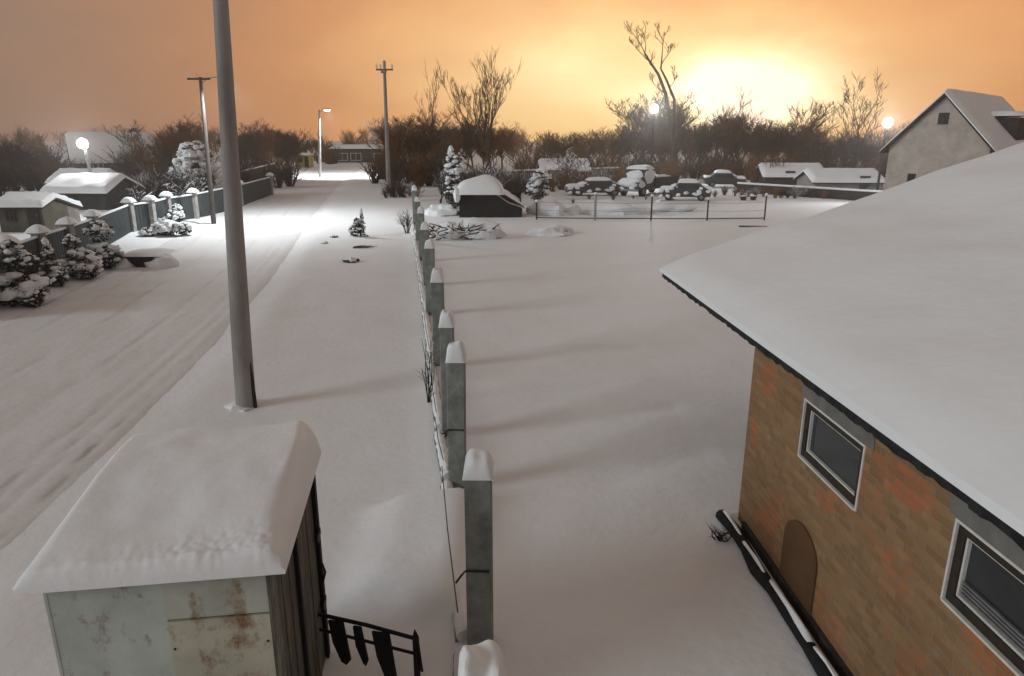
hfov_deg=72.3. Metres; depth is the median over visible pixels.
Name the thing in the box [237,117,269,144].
bare tree
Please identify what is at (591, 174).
bush
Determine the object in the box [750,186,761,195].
bush
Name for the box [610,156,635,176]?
bush
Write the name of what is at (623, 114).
bare tree
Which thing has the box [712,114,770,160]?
bare tree
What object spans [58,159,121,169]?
bush
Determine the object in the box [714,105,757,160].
bare tree
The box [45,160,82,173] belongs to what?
bush
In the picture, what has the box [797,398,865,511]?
window
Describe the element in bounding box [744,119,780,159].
bare tree
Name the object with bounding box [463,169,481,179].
bush
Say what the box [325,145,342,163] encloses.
bush
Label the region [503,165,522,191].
bush
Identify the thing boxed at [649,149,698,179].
bush
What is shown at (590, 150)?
bare tree
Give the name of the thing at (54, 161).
bush
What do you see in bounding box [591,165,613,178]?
bush
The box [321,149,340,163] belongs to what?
bush
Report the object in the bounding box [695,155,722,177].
bush
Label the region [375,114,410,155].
bare tree
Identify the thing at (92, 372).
road
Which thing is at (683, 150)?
bare tree
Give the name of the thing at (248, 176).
bush
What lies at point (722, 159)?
bush
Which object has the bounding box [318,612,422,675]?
plank barrier
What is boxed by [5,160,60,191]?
bush
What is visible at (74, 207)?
grey hut
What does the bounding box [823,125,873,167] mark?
bare tree
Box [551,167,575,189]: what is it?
bush
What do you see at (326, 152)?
bush
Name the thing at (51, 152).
bare tree
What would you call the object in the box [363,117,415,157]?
bare tree
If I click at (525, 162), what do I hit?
bush
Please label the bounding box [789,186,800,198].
bush
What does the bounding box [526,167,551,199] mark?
snowy shrub
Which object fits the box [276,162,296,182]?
bush
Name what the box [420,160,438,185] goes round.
bush
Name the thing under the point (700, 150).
bare tree
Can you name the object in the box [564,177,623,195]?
parked car
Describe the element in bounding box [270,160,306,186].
bush
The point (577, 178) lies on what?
bush
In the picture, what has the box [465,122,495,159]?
bare tree
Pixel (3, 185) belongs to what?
bush
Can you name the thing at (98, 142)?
farmhouse
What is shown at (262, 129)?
bare tree
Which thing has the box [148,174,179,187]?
bush
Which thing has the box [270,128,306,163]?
bare tree
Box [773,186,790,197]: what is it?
bush
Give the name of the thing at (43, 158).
bush
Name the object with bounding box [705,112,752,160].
bare tree
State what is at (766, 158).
bush
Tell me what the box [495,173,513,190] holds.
bush
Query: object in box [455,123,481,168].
bare tree
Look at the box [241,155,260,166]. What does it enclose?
bush
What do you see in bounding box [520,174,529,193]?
bush
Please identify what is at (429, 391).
dry stalks
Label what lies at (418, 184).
bush
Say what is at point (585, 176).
bush
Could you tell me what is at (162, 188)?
bush
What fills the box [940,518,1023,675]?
window
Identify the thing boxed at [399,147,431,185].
bush
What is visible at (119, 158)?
bush
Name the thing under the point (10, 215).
window
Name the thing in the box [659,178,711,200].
parked car
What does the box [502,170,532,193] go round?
bush
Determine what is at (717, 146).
bare tree
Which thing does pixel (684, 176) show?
bush
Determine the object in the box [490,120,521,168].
bare tree
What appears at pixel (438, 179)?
snowy bare tree
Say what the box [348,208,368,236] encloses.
evergreen bush
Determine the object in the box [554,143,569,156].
bare tree
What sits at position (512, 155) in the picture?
bare tree
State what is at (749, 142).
bare tree
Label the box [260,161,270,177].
bush
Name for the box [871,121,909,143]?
bare tree
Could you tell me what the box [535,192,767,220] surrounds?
wire fence
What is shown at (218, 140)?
bare tree
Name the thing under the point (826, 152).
bare tree
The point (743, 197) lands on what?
bucket
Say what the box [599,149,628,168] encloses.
bush
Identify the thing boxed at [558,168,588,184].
bush
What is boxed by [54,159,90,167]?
bush
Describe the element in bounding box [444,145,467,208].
snowy evergreen
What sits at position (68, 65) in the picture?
sky
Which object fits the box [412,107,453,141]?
bare tree
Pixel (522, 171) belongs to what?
bush
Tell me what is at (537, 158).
bush
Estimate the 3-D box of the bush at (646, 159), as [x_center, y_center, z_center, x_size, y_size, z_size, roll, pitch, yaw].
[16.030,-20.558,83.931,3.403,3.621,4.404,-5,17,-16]
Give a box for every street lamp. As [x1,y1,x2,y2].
[187,73,216,223]
[318,109,330,176]
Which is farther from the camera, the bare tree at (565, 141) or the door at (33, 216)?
the bare tree at (565, 141)
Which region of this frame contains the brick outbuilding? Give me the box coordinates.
[659,142,1023,675]
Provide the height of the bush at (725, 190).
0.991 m
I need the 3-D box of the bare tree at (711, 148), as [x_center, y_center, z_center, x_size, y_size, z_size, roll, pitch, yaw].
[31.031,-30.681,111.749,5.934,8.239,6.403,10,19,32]
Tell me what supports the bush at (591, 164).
on the ground
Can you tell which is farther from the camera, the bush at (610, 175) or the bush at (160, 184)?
the bush at (610, 175)
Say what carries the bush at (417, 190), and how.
on the ground
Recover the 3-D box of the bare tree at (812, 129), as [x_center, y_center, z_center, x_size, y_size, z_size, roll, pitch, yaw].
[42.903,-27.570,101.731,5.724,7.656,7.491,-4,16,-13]
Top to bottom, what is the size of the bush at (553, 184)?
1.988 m
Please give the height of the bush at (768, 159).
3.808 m
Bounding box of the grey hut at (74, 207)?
[67,198,82,221]
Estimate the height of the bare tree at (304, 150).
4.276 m
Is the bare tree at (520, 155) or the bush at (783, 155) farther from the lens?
the bare tree at (520, 155)
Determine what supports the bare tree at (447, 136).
on the ground
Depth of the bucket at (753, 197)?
57.51 m
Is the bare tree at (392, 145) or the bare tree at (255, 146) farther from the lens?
the bare tree at (255, 146)
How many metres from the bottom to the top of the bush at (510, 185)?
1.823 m
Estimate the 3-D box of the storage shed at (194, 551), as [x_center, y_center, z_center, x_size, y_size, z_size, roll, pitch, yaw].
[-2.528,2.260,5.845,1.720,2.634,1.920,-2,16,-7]
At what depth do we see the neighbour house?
39.03 m
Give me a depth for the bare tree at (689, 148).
93.47 m
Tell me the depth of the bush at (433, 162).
72.56 m
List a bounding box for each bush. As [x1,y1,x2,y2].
[0,160,24,190]
[0,162,16,191]
[0,173,12,196]
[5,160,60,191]
[9,169,38,191]
[14,155,57,190]
[16,147,69,165]
[25,158,77,183]
[27,153,69,165]
[29,159,62,185]
[34,154,74,167]
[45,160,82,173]
[50,156,75,167]
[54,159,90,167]
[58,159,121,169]
[92,144,150,171]
[110,150,148,180]
[118,142,177,176]
[122,168,144,179]
[131,164,166,195]
[133,164,170,197]
[135,177,154,201]
[142,148,175,177]
[146,172,173,198]
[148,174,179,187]
[151,180,179,195]
[156,179,182,195]
[172,171,206,194]
[177,168,222,191]
[239,159,258,173]
[240,166,258,182]
[240,169,250,181]
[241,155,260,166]
[260,141,298,166]
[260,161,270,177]
[261,159,293,187]
[268,155,287,176]
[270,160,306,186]
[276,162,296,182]
[311,142,331,161]
[314,151,325,163]
[321,146,331,163]
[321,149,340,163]
[323,150,336,163]
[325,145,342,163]
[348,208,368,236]
[355,156,397,183]
[364,155,408,180]
[366,152,382,178]
[373,148,417,182]
[379,180,396,196]
[379,186,390,197]
[383,182,408,196]
[393,161,417,183]
[394,211,414,233]
[396,180,407,196]
[396,183,409,197]
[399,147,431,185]
[407,182,425,197]
[410,181,425,191]
[419,150,460,186]
[419,155,446,183]
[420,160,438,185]
[433,166,445,194]
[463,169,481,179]
[466,162,479,177]
[473,161,511,186]
[493,162,509,178]
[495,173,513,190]
[501,150,539,169]
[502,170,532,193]
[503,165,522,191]
[504,164,531,192]
[504,176,517,192]
[508,166,534,179]
[518,155,537,168]
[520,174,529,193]
[527,149,549,168]
[532,152,567,164]
[548,172,561,191]
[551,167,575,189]
[553,166,570,189]
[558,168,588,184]
[566,166,599,183]
[568,172,583,183]
[575,154,609,171]
[580,166,599,176]
[585,153,610,173]
[589,154,617,169]
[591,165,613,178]
[596,164,610,175]
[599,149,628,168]
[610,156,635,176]
[611,162,625,176]
[613,168,625,182]
[615,150,658,170]
[638,153,660,167]
[641,160,662,172]
[645,157,666,174]
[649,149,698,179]
[652,158,685,174]
[658,159,687,175]
[680,157,693,177]
[683,158,711,180]
[686,149,728,178]
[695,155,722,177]
[699,148,731,169]
[700,150,737,169]
[719,156,740,171]
[720,186,728,194]
[726,152,746,174]
[726,156,755,175]
[729,186,740,195]
[732,148,761,179]
[742,160,759,182]
[747,150,779,168]
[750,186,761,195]
[752,151,779,161]
[756,156,788,167]
[770,186,781,197]
[773,148,791,161]
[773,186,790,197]
[777,152,797,162]
[782,189,790,197]
[784,145,808,162]
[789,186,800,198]
[790,151,832,162]
[801,185,810,196]
[813,149,838,167]
[819,188,832,198]
[828,156,856,167]
[838,151,858,167]
[875,155,887,177]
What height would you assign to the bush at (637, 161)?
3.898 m
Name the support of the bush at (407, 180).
on the ground
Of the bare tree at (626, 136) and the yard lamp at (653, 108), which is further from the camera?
the bare tree at (626, 136)
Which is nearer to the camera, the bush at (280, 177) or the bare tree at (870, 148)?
the bush at (280, 177)
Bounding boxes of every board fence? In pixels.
[241,162,275,181]
[443,167,618,180]
[737,182,882,200]
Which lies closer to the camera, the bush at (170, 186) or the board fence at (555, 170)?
the bush at (170, 186)
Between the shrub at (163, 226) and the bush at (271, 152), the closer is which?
the shrub at (163, 226)
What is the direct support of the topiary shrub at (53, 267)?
on the ground
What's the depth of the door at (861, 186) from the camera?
68.41 m
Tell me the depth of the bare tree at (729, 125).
90.71 m
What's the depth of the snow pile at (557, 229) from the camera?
37.23 m
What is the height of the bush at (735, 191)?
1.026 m
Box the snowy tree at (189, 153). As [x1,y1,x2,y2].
[168,141,218,190]
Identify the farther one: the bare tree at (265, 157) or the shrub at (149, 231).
the bare tree at (265, 157)
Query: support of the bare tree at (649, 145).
on the ground
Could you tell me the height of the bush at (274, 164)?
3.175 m
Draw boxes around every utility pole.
[213,0,260,411]
[376,61,392,187]
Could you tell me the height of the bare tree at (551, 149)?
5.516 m
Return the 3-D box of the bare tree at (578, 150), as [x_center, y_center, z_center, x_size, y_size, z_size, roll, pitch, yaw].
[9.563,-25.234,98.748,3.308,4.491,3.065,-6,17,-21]
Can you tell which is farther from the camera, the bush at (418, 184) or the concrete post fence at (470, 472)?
the bush at (418, 184)
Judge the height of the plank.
0.111 m
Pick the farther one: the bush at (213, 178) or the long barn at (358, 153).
the long barn at (358, 153)
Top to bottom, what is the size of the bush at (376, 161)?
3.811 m
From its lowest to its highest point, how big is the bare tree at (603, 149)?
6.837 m
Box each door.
[26,209,40,226]
[80,195,94,209]
[304,157,308,167]
[365,153,369,162]
[784,171,794,184]
[859,176,870,188]
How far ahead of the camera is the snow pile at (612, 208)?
47.27 m
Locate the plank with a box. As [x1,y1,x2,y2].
[739,225,767,226]
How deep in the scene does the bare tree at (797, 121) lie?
100.86 m
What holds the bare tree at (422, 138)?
on the ground
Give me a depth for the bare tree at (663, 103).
102.43 m
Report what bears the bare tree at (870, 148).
on the ground
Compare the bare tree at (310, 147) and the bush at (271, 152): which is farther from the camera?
the bare tree at (310, 147)
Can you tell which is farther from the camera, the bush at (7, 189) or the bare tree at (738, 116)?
the bare tree at (738, 116)
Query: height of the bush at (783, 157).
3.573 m
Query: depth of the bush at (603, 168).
75.37 m
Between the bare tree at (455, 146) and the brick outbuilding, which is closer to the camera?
the brick outbuilding
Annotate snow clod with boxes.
[341,256,359,262]
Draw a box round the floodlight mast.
[77,138,91,172]
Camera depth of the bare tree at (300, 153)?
118.17 m
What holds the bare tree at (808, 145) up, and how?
on the ground
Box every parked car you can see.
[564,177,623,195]
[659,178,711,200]
[703,170,745,186]
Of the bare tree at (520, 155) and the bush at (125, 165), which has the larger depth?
the bare tree at (520, 155)
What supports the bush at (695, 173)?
on the ground
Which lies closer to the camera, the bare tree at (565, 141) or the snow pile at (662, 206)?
the snow pile at (662, 206)
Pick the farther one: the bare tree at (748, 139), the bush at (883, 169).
the bare tree at (748, 139)
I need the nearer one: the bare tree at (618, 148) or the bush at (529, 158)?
the bush at (529, 158)
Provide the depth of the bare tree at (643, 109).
102.20 m
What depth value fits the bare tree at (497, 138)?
86.90 m
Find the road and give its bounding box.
[0,162,366,550]
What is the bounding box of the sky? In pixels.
[0,0,1023,140]
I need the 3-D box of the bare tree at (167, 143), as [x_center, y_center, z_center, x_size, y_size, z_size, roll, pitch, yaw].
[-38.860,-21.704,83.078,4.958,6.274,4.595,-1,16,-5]
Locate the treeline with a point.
(27, 140)
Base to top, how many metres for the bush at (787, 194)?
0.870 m
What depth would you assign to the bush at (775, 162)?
77.67 m
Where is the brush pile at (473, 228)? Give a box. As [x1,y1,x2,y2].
[410,217,506,239]
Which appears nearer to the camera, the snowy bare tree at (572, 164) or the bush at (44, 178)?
the bush at (44, 178)
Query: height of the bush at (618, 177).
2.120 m
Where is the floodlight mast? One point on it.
(82, 143)
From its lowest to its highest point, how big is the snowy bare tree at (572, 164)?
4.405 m
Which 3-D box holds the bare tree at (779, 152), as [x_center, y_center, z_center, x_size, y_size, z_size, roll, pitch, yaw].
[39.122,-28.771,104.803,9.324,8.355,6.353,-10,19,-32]
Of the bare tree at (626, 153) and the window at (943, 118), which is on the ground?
the bare tree at (626, 153)
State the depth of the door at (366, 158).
145.25 m
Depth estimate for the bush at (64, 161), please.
77.09 m
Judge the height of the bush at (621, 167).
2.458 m
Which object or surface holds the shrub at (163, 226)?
on the ground
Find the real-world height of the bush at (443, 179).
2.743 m
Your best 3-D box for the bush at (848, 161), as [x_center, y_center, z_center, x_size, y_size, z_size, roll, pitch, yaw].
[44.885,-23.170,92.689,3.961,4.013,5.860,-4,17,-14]
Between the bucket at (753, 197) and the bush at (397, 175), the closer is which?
the bucket at (753, 197)
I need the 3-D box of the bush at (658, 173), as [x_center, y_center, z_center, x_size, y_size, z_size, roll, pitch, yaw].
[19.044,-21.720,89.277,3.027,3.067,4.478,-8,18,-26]
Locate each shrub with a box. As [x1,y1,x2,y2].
[0,239,57,307]
[37,237,68,286]
[56,234,103,278]
[82,220,124,268]
[138,226,157,236]
[150,218,193,234]
[163,203,184,221]
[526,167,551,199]
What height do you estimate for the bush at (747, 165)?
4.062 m
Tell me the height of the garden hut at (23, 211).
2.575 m
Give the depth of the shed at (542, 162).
79.36 m
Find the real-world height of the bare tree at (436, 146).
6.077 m
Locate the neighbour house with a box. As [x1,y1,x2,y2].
[880,88,1023,190]
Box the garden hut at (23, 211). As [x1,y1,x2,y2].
[0,191,71,231]
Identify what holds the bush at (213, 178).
on the ground
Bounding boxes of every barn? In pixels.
[39,172,145,209]
[330,144,385,162]
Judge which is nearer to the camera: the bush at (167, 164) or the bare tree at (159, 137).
the bush at (167, 164)
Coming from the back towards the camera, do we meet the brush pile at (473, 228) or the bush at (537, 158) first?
the bush at (537, 158)
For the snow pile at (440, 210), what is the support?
on the ground
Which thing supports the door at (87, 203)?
in the barn at (100, 191)
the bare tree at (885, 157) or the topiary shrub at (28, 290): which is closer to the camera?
the topiary shrub at (28, 290)
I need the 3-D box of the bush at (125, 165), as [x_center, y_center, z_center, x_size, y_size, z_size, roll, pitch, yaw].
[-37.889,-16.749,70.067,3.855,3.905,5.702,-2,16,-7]
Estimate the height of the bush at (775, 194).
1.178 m
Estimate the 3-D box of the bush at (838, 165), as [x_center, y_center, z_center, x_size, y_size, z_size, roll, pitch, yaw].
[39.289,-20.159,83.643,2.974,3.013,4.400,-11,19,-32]
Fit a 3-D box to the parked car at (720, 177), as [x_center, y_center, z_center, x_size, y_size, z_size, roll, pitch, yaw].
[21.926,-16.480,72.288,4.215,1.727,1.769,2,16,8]
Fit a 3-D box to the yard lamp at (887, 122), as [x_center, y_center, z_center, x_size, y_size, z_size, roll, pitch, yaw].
[29.627,-14.063,56.255,0.741,6.899,0.600,-5,17,-17]
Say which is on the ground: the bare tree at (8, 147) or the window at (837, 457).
the bare tree at (8, 147)
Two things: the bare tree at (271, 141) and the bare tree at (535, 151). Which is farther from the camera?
the bare tree at (535, 151)
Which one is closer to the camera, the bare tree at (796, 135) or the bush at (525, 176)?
the bush at (525, 176)
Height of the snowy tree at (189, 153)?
4.943 m
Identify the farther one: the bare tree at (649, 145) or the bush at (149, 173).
the bare tree at (649, 145)
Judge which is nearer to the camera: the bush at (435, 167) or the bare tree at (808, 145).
the bush at (435, 167)
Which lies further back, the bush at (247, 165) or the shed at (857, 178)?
the bush at (247, 165)
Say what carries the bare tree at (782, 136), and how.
on the ground
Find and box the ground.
[0,141,885,675]
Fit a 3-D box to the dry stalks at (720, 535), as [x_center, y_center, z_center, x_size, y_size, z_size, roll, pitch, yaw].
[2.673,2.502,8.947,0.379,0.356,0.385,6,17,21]
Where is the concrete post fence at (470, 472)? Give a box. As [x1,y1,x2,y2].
[411,185,506,675]
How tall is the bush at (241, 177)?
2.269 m
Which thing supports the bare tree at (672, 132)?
on the ground
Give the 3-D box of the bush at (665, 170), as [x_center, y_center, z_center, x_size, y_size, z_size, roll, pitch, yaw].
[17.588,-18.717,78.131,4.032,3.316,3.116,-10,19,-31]
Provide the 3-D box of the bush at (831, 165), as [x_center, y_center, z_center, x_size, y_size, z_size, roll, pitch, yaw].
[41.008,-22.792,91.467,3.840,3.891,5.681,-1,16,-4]
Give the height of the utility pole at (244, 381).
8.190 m
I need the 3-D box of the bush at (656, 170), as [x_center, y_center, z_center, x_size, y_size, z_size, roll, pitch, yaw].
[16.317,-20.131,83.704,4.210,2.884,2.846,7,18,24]
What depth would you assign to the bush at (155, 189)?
55.47 m
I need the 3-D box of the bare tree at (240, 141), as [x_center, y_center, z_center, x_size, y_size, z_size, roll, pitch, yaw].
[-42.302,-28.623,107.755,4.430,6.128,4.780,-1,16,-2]
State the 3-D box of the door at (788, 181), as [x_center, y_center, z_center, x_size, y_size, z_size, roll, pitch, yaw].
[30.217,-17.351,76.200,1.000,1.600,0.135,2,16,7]
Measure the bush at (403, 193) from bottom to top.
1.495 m
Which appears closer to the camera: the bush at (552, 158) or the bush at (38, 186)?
the bush at (38, 186)
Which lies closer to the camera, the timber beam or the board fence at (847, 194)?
the timber beam
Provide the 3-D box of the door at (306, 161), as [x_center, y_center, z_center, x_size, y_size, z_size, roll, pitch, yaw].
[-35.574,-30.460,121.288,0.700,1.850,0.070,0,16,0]
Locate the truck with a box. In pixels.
[618,165,677,196]
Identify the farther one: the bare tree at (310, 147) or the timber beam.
the bare tree at (310, 147)
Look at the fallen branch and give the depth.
32.94 m
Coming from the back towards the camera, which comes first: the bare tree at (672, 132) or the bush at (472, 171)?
the bare tree at (672, 132)
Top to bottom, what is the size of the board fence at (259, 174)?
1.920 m
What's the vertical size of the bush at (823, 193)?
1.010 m
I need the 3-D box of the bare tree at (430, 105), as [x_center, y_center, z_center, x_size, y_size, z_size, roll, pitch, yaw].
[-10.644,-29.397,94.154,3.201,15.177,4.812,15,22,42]
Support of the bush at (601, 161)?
on the ground
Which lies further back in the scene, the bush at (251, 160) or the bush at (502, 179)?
the bush at (251, 160)
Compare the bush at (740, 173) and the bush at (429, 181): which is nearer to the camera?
the bush at (429, 181)
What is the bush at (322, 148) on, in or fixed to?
on the ground
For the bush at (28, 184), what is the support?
on the ground
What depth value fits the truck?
61.47 m
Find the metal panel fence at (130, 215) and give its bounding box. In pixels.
[0,172,273,286]
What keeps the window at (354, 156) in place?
in the long barn at (358, 153)
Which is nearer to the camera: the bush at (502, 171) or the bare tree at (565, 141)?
the bush at (502, 171)
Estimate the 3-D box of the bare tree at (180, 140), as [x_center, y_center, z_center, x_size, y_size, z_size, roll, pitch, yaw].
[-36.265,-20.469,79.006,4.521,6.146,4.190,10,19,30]
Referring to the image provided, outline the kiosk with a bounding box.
[296,153,313,167]
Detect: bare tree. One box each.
[0,139,25,163]
[19,144,39,167]
[40,148,61,161]
[102,119,150,173]
[126,183,151,202]
[146,124,183,154]
[147,145,170,160]
[159,128,198,153]
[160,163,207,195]
[161,113,212,149]
[162,129,210,153]
[211,126,238,147]
[220,132,247,154]
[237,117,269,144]
[237,124,264,154]
[243,129,283,154]
[252,150,272,165]
[254,125,272,142]
[256,124,289,153]
[267,149,284,165]
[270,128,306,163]
[294,149,304,168]
[301,142,308,152]
[302,134,317,160]
[344,138,353,143]
[359,117,416,179]
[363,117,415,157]
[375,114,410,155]
[389,114,442,162]
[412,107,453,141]
[415,60,440,153]
[419,133,450,162]
[422,124,463,163]
[431,137,454,160]
[433,46,522,168]
[433,109,485,169]
[434,131,462,157]
[434,170,451,202]
[453,110,500,159]
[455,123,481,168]
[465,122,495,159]
[469,150,515,175]
[471,128,508,168]
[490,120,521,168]
[507,143,516,161]
[512,148,529,163]
[529,147,543,157]
[538,137,562,157]
[551,133,581,157]
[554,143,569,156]
[554,147,586,182]
[570,144,589,157]
[575,135,606,160]
[587,126,623,165]
[601,135,636,163]
[603,133,632,164]
[604,93,656,152]
[613,106,679,161]
[624,19,678,162]
[632,114,689,163]
[634,96,688,160]
[638,120,688,163]
[650,87,698,165]
[659,105,704,158]
[679,116,713,174]
[679,123,713,165]
[688,114,732,165]
[696,119,723,163]
[704,86,767,162]
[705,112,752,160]
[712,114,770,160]
[713,115,722,158]
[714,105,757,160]
[737,123,788,163]
[738,123,776,161]
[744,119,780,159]
[755,118,790,159]
[764,119,801,159]
[774,118,824,151]
[785,90,852,159]
[785,120,831,157]
[792,114,823,137]
[800,132,832,162]
[808,129,852,167]
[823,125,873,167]
[832,67,888,166]
[852,132,886,167]
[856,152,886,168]
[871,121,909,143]
[873,138,888,175]
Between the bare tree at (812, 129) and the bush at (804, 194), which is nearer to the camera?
the bush at (804, 194)
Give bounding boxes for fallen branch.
[353,245,374,247]
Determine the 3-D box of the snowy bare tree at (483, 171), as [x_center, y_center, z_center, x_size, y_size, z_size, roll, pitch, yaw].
[-1.845,-13.522,58.553,3.940,4.319,2.354,15,22,42]
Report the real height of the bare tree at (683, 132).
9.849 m
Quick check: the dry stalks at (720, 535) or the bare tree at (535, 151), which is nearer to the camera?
the dry stalks at (720, 535)
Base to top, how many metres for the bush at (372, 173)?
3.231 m
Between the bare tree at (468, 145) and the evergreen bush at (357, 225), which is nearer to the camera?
the evergreen bush at (357, 225)
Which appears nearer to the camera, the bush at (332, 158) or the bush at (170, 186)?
the bush at (170, 186)
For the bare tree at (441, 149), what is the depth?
89.31 m
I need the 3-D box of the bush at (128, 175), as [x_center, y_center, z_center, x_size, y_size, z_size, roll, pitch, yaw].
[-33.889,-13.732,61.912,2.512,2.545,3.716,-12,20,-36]
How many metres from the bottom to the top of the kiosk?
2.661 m
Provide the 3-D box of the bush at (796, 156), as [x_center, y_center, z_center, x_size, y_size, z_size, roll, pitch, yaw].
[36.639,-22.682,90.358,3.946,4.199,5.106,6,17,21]
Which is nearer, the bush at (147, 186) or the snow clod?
the snow clod
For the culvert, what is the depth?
28.17 m
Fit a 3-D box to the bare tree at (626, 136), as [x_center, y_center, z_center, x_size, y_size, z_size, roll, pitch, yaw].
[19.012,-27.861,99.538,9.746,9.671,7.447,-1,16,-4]
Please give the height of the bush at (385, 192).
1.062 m
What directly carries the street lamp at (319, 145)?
on the ground
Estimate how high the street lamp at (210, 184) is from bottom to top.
9.012 m
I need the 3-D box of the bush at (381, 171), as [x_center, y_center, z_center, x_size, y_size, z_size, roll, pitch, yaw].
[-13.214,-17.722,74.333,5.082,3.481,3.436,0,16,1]
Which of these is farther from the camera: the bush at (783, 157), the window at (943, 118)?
the bush at (783, 157)
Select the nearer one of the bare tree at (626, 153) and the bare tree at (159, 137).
the bare tree at (159, 137)
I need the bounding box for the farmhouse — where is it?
[65,126,157,171]
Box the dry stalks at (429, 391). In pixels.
[417,338,437,402]
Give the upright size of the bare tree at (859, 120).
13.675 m
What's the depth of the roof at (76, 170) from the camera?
59.87 m
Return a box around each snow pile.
[424,204,458,215]
[524,223,573,236]
[526,196,580,215]
[579,202,660,214]
[636,202,697,211]
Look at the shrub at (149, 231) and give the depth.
36.43 m
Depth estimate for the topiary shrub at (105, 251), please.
27.58 m
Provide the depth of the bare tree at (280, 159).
95.59 m
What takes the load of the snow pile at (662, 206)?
on the ground
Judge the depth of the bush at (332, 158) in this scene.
137.02 m
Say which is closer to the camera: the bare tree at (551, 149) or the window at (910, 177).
the window at (910, 177)
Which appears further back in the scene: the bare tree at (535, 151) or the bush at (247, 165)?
the bare tree at (535, 151)
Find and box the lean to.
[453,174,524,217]
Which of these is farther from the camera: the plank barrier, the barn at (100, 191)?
the barn at (100, 191)
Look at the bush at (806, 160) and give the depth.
88.42 m
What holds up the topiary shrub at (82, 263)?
on the ground
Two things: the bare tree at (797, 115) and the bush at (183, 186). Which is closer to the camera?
the bush at (183, 186)
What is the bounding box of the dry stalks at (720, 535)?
[707,523,737,541]
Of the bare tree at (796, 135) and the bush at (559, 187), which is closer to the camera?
the bush at (559, 187)
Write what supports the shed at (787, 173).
on the ground
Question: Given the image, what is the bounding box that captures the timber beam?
[716,509,837,675]
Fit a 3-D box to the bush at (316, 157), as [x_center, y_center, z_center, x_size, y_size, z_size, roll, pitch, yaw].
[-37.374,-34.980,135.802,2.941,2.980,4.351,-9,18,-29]
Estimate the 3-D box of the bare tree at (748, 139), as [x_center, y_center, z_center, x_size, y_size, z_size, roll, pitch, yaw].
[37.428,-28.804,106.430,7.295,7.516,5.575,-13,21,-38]
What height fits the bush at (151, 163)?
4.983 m
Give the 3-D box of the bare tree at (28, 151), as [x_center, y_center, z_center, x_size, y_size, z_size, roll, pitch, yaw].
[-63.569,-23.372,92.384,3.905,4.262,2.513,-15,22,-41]
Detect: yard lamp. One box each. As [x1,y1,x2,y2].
[650,104,657,165]
[876,118,892,189]
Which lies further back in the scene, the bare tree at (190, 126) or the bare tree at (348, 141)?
the bare tree at (348, 141)
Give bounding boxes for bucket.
[740,195,746,199]
[750,195,756,199]
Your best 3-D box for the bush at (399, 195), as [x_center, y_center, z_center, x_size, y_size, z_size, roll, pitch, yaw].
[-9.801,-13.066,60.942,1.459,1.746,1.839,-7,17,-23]
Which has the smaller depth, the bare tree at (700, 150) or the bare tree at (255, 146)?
the bare tree at (700, 150)
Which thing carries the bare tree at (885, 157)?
on the ground
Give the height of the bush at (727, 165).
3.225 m
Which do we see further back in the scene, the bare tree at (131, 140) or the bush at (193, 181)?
the bare tree at (131, 140)
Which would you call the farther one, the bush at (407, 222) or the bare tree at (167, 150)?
the bare tree at (167, 150)
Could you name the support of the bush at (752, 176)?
on the ground
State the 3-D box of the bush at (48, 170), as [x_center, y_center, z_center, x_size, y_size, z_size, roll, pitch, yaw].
[-42.161,-14.798,64.235,4.218,3.469,3.259,-14,21,-40]
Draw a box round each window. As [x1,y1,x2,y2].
[4,210,16,220]
[338,153,347,160]
[350,153,360,160]
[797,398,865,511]
[907,174,915,181]
[937,113,948,123]
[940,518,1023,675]
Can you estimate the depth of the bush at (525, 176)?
64.75 m
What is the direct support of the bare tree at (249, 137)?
on the ground
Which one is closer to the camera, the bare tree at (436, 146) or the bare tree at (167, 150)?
the bare tree at (167, 150)
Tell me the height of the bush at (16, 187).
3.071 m
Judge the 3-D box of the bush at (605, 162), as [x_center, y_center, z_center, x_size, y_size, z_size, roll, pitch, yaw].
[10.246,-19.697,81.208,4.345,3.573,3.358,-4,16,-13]
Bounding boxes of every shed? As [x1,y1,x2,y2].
[12,420,329,675]
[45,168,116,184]
[536,158,590,174]
[755,162,822,184]
[793,168,884,189]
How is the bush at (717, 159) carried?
on the ground
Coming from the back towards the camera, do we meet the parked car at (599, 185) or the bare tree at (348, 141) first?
the bare tree at (348, 141)
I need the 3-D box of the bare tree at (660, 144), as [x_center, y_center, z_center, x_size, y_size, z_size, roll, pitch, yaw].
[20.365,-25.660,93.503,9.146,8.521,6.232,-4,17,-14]
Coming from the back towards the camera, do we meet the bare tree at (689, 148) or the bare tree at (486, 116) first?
the bare tree at (689, 148)
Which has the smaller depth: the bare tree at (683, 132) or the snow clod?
the snow clod
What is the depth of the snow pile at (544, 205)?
46.66 m
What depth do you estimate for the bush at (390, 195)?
60.73 m
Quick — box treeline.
[0,123,896,157]
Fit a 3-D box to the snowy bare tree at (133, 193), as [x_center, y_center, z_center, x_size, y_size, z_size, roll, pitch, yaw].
[-24.015,-8.839,45.540,1.399,2.570,1.998,-13,20,-38]
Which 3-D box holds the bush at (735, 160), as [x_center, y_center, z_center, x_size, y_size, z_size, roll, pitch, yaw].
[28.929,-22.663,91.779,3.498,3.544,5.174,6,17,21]
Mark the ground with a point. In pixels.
(608, 377)
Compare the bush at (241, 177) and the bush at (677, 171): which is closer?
the bush at (241, 177)
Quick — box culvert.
[109,248,179,269]
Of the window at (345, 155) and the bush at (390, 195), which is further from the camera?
the window at (345, 155)

